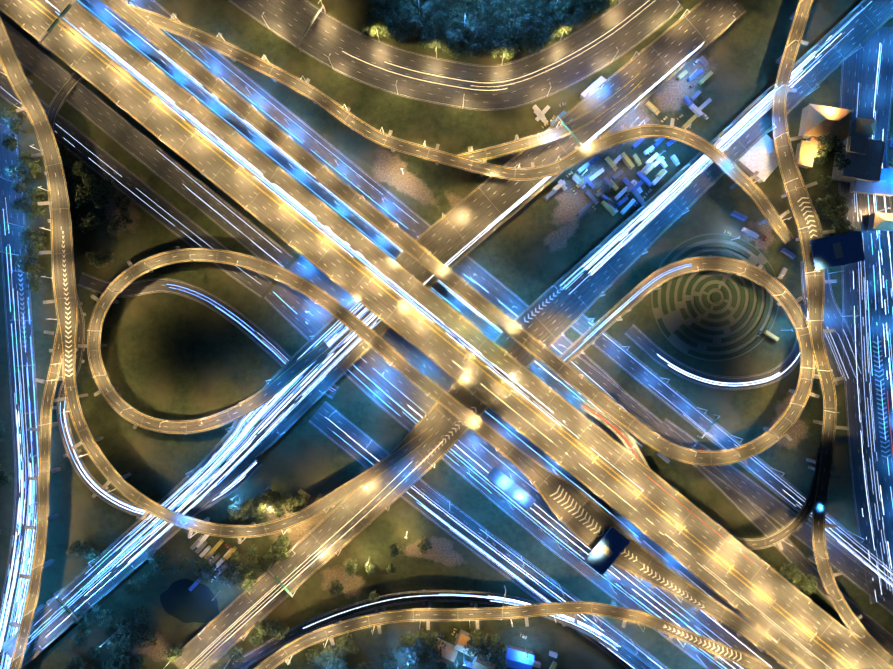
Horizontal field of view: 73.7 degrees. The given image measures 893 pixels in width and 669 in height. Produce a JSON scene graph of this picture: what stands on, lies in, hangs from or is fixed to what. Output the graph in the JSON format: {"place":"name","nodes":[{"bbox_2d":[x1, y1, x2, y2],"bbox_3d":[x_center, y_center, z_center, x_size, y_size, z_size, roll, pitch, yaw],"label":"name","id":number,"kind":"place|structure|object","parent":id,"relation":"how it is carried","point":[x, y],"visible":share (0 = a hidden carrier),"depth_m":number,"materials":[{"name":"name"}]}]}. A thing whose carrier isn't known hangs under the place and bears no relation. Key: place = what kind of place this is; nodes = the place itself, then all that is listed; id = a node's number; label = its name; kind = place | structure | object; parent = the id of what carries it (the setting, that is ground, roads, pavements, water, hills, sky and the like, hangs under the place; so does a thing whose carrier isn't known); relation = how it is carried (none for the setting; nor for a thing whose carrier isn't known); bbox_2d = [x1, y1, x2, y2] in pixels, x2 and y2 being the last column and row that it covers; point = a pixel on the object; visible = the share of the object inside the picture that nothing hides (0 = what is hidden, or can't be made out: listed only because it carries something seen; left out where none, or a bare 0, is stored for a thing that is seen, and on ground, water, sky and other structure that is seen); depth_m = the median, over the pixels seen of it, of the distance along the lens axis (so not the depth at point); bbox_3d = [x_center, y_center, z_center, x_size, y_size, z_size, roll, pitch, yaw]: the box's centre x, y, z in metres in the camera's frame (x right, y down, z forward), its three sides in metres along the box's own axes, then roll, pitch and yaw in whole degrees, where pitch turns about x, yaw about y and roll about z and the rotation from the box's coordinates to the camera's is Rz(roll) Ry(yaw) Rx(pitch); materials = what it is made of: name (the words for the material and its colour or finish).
{"place":"outdoors","nodes":[
{"label":"outdoors","id":0,"kind":"place"},
{"bbox_2d":[160,579,218,622],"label":"pond water","id":1,"kind":"structure","parent":0,"point":[179,600],"depth_m":399.42,"materials":[{"name":"blue liquid"}]},
{"bbox_2d":[0,0,892,668],"bbox_3d":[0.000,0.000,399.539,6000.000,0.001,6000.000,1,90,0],"label":"ground","id":2,"kind":"structure","parent":0,"point":[172,356],"depth_m":399.54,"materials":[{"name":"green plant"}]},
{"bbox_2d":[39,0,719,620],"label":"sign gantry frames","id":3,"kind":"structure","parent":2,"relation":"on","point":[299,50],"depth_m":384.98,"materials":[{"name":"grey metal"}]},
{"bbox_2d":[47,4,717,614],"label":"sign gantry panels","id":4,"kind":"object","parent":3,"relation":"attached to","point":[61,602],"visible":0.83,"depth_m":383.98,"materials":[{"name":"metal"}]},
{"bbox_2d":[0,0,845,668],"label":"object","id":5,"kind":"object","parent":2,"relation":"on","point":[108,260],"visible":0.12,"depth_m":396.79,"materials":[{"name":"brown plant"}]},
{"bbox_2d":[78,0,610,668],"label":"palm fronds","id":6,"kind":"object","parent":5,"relation":"on","point":[500,30],"visible":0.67,"depth_m":387.28,"materials":[{"name":"green plant"}]},
{"bbox_2d":[0,0,892,668],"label":"tree crown leaves","id":7,"kind":"object","parent":5,"relation":"on","point":[82,194],"visible":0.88,"depth_m":388.96,"materials":[{"name":"green plant"}]},
{"bbox_2d":[0,0,892,668],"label":"street lamp posts","id":8,"kind":"object","parent":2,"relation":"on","point":[466,354],"visible":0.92,"depth_m":381.94,"materials":[{"name":"silver metal"}]},
{"bbox_2d":[0,0,892,668],"bbox_3d":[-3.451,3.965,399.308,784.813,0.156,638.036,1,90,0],"label":"road surface","id":9,"kind":"object","parent":2,"relation":"on","point":[280,18],"visible":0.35,"depth_m":399.34,"materials":[{"name":"grey asphalt"}]},
{"bbox_2d":[0,0,892,668],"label":"light trails","id":10,"kind":"object","parent":9,"relation":"on","point":[448,334],"depth_m":391.45,"materials":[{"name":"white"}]},
{"bbox_2d":[185,0,830,668],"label":"warm light trails","id":11,"kind":"object","parent":9,"relation":"on","point":[459,366],"visible":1,"depth_m":391.45,"materials":[{"name":"yellow"}]},
{"bbox_2d":[204,70,778,668],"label":"yellow truck bodies","id":12,"kind":"object","parent":2,"relation":"on","point":[610,210],"visible":0.69,"depth_m":395.84,"materials":[{"name":"yellow metal"}]},
{"bbox_2d":[188,68,892,646],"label":"blue truck bodies","id":13,"kind":"object","parent":2,"relation":"on","point":[626,198],"visible":0.6,"depth_m":395.84,"materials":[{"name":"blue metal"}]},
{"bbox_2d":[190,55,892,668],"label":"truck bodies","id":14,"kind":"object","parent":2,"relation":"on","point":[616,197],"depth_m":395.84,"materials":[{"name":"metal"}]},
{"bbox_2d":[437,96,892,663],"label":"building walls","id":15,"kind":"structure","parent":2,"relation":"on","point":[837,176],"depth_m":395.54,"materials":[{"name":"paint"}]},
{"bbox_2d":[429,104,892,668],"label":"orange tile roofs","id":16,"kind":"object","parent":15,"relation":"on","point":[823,120],"visible":0.69,"depth_m":391.19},
{"bbox_2d":[487,76,884,557],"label":"roofs","id":17,"kind":"structure","parent":15,"relation":"on","point":[869,162],"depth_m":387.38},
{"bbox_2d":[505,110,892,668],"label":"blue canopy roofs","id":18,"kind":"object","parent":15,"relation":"on","point":[615,541],"visible":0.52,"depth_m":378.24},
{"bbox_2d":[651,233,778,360],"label":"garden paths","id":19,"kind":"structure","parent":2,"relation":"on","point":[674,321],"depth_m":399.49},
{"bbox_2d":[653,234,777,359],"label":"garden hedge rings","id":20,"kind":"object","parent":19,"relation":"on","point":[715,296],"visible":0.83,"depth_m":398.64,"materials":[{"name":"green plant"}]},
{"bbox_2d":[0,0,892,668],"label":"elevated highway","id":21,"kind":"structure","parent":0,"point":[564,308],"depth_m":384.54,"materials":[{"name":"concrete"}]},
{"bbox_2d":[1,0,883,667],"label":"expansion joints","id":22,"kind":"object","parent":21,"relation":"on","point":[435,330],"visible":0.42,"depth_m":384.53,"materials":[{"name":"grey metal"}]},
{"bbox_2d":[1,0,891,668],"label":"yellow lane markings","id":23,"kind":"object","parent":21,"relation":"on","point":[445,340],"visible":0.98,"depth_m":383.73,"materials":[{"name":"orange paint"}]},
{"bbox_2d":[0,0,892,668],"bbox_3d":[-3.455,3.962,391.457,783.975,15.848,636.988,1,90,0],"label":"white lane markings","id":24,"kind":"object","parent":21,"relation":"on","point":[436,340],"visible":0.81,"depth_m":399.27,"materials":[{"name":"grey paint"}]},
{"bbox_2d":[0,0,892,668],"bbox_3d":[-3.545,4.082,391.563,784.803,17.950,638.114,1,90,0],"label":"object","id":25,"kind":"structure","parent":21,"relation":"on","point":[138,518],"depth_m":386.54,"materials":[{"name":"concrete"}]},
{"bbox_2d":[18,197,890,660],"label":"chevron markings","id":26,"kind":"object","parent":21,"relation":"on","point":[558,489],"visible":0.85,"depth_m":384.53,"materials":[{"name":"white paint"}]},
{"bbox_2d":[199,60,780,638],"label":"vehicle glass","id":27,"kind":"object","parent":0,"point":[593,208],"visible":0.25,"depth_m":398.10,"materials":[{"name":"black glass"}]},
{"bbox_2d":[225,83,767,548],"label":"red car body","id":28,"kind":"object","parent":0,"point":[623,197],"visible":0.46,"depth_m":398.59,"materials":[{"name":"red metal"}]},
{"bbox_2d":[201,61,890,663],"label":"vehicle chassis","id":29,"kind":"object","parent":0,"point":[611,213],"visible":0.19,"depth_m":398.70,"materials":[{"name":"black metal"}]}
]}

